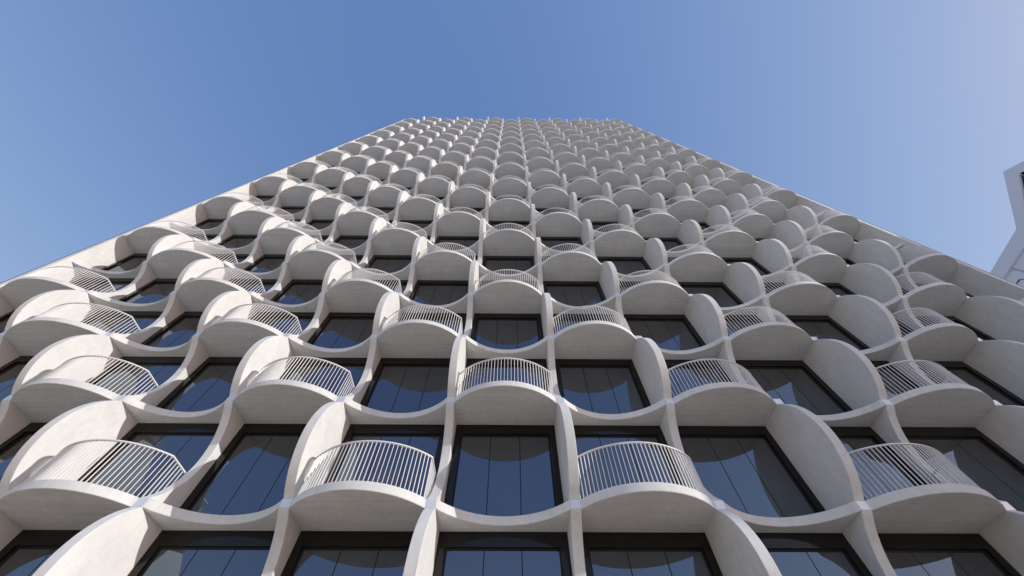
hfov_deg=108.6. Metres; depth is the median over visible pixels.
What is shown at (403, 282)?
window
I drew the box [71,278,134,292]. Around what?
window
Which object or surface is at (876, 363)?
window
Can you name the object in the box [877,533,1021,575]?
window
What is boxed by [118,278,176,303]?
window
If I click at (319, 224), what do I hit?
window
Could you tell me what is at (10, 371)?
window
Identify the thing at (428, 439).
window
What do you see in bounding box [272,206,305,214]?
window
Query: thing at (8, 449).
window
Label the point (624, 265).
window
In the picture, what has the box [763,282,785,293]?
window
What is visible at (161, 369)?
window
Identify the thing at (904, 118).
sky
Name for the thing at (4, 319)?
window
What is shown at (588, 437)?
window
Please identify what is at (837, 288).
window
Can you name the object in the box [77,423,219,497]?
window
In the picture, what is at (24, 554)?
window
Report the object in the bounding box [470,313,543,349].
window
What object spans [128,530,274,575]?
window
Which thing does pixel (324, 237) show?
window
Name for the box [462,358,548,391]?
window
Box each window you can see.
[0,310,14,333]
[0,356,33,401]
[0,422,46,480]
[0,530,81,575]
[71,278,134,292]
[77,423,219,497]
[81,311,162,333]
[88,356,185,394]
[101,253,147,271]
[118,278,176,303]
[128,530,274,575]
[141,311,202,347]
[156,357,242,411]
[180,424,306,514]
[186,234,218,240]
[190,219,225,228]
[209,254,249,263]
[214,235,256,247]
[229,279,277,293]
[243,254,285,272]
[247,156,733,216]
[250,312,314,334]
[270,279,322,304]
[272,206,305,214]
[279,358,366,395]
[280,531,413,575]
[285,219,301,223]
[301,219,333,229]
[307,312,374,348]
[309,235,328,241]
[324,424,444,497]
[329,235,367,248]
[339,255,363,263]
[360,358,449,412]
[364,255,411,273]
[372,280,407,292]
[396,220,432,230]
[399,313,466,333]
[409,280,468,305]
[433,532,571,575]
[434,236,478,249]
[444,425,563,515]
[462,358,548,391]
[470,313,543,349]
[478,281,537,288]
[482,256,534,273]
[488,221,529,229]
[540,237,582,250]
[543,281,605,305]
[553,314,616,334]
[555,359,650,413]
[573,425,684,498]
[580,221,621,231]
[582,532,722,575]
[597,257,651,274]
[619,281,641,292]
[623,314,705,350]
[642,237,686,251]
[665,360,731,397]
[667,257,676,262]
[673,282,743,306]
[677,426,825,516]
[680,222,714,232]
[720,257,770,275]
[724,315,762,335]
[735,360,852,414]
[755,533,872,575]
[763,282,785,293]
[774,315,869,350]
[820,283,856,295]
[830,427,926,500]
[842,258,856,264]
[871,361,918,398]
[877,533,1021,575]
[896,319,913,336]
[901,427,1023,511]
[915,283,974,296]
[915,316,996,340]
[915,361,1023,405]
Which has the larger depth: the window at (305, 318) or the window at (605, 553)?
the window at (305, 318)
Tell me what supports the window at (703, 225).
in the tower
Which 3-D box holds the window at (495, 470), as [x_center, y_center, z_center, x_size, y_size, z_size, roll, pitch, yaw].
[-0.213,5.228,10.593,3.142,2.972,0.190,0,-60,0]
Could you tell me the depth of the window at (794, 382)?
13.56 m
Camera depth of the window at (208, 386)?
13.22 m
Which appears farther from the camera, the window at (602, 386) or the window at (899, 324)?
the window at (899, 324)
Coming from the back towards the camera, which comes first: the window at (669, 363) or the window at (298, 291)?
the window at (298, 291)
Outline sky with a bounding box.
[0,0,1023,282]
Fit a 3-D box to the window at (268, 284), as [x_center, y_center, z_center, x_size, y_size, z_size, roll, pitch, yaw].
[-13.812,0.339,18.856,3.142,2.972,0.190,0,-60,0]
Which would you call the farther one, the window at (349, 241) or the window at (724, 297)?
the window at (349, 241)
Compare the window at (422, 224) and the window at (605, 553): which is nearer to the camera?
the window at (605, 553)
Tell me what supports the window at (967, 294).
in the tower
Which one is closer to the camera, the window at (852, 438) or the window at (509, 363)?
the window at (852, 438)
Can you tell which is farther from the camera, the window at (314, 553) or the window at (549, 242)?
the window at (549, 242)
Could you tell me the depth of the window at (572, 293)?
19.28 m
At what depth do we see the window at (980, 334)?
16.99 m
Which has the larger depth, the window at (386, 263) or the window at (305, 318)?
the window at (386, 263)
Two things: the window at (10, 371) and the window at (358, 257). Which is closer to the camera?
the window at (10, 371)
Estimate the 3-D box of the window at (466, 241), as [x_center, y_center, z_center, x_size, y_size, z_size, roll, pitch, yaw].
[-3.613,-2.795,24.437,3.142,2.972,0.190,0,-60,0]
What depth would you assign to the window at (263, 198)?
33.34 m
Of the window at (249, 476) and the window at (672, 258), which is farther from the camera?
the window at (672, 258)
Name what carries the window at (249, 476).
in the tower
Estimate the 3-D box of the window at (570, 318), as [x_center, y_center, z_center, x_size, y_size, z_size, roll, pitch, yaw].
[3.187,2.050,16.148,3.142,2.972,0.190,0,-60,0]
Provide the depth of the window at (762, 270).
22.54 m
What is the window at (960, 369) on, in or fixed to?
in the tower
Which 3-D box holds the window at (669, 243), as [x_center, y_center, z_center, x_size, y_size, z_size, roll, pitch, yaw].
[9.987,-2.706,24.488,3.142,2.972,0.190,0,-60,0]
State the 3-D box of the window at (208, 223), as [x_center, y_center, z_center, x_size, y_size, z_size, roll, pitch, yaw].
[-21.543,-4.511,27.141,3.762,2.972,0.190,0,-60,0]
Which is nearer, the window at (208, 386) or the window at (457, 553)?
the window at (457, 553)
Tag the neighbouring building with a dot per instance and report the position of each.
(1009, 265)
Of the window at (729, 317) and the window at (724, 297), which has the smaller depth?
the window at (729, 317)
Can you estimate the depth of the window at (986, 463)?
11.01 m
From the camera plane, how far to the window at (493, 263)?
22.18 m
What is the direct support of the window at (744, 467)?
in the tower
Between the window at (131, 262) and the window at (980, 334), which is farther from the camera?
the window at (131, 262)
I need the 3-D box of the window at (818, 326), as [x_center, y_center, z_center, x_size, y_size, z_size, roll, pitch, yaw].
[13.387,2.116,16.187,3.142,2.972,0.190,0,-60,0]
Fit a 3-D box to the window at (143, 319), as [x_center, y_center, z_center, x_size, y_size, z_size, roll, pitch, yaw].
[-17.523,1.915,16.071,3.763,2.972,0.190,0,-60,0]
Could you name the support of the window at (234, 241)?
in the tower
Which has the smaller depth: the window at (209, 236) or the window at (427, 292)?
the window at (427, 292)
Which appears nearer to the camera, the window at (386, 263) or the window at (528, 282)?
the window at (528, 282)
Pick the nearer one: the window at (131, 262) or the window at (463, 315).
the window at (463, 315)
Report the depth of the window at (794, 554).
8.74 m
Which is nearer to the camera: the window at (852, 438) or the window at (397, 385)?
the window at (852, 438)
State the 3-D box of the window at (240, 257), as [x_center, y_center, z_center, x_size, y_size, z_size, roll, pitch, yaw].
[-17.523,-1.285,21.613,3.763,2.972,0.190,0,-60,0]
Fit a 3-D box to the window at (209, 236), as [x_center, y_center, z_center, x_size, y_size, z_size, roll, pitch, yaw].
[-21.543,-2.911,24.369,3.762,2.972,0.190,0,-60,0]
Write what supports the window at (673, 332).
in the tower
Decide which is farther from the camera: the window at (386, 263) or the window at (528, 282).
the window at (386, 263)
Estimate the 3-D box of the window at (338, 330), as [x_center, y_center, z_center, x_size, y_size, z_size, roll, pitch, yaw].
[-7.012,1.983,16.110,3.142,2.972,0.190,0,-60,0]
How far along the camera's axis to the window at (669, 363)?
14.01 m
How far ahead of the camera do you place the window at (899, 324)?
16.58 m
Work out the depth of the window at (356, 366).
13.97 m
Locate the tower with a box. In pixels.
[0,116,1023,575]
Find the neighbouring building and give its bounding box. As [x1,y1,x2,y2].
[990,161,1023,286]
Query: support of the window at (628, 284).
in the tower
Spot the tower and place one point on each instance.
(488, 346)
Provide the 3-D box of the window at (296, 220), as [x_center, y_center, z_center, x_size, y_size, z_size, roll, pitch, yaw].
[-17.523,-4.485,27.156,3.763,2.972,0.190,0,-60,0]
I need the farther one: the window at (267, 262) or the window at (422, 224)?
the window at (422, 224)
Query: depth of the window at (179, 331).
16.04 m
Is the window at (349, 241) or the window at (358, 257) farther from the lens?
the window at (349, 241)
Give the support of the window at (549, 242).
in the tower
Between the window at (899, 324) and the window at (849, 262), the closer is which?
the window at (899, 324)
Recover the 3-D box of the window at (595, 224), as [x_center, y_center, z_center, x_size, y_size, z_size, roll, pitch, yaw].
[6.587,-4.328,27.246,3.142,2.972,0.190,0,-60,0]
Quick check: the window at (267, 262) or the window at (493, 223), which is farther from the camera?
the window at (493, 223)

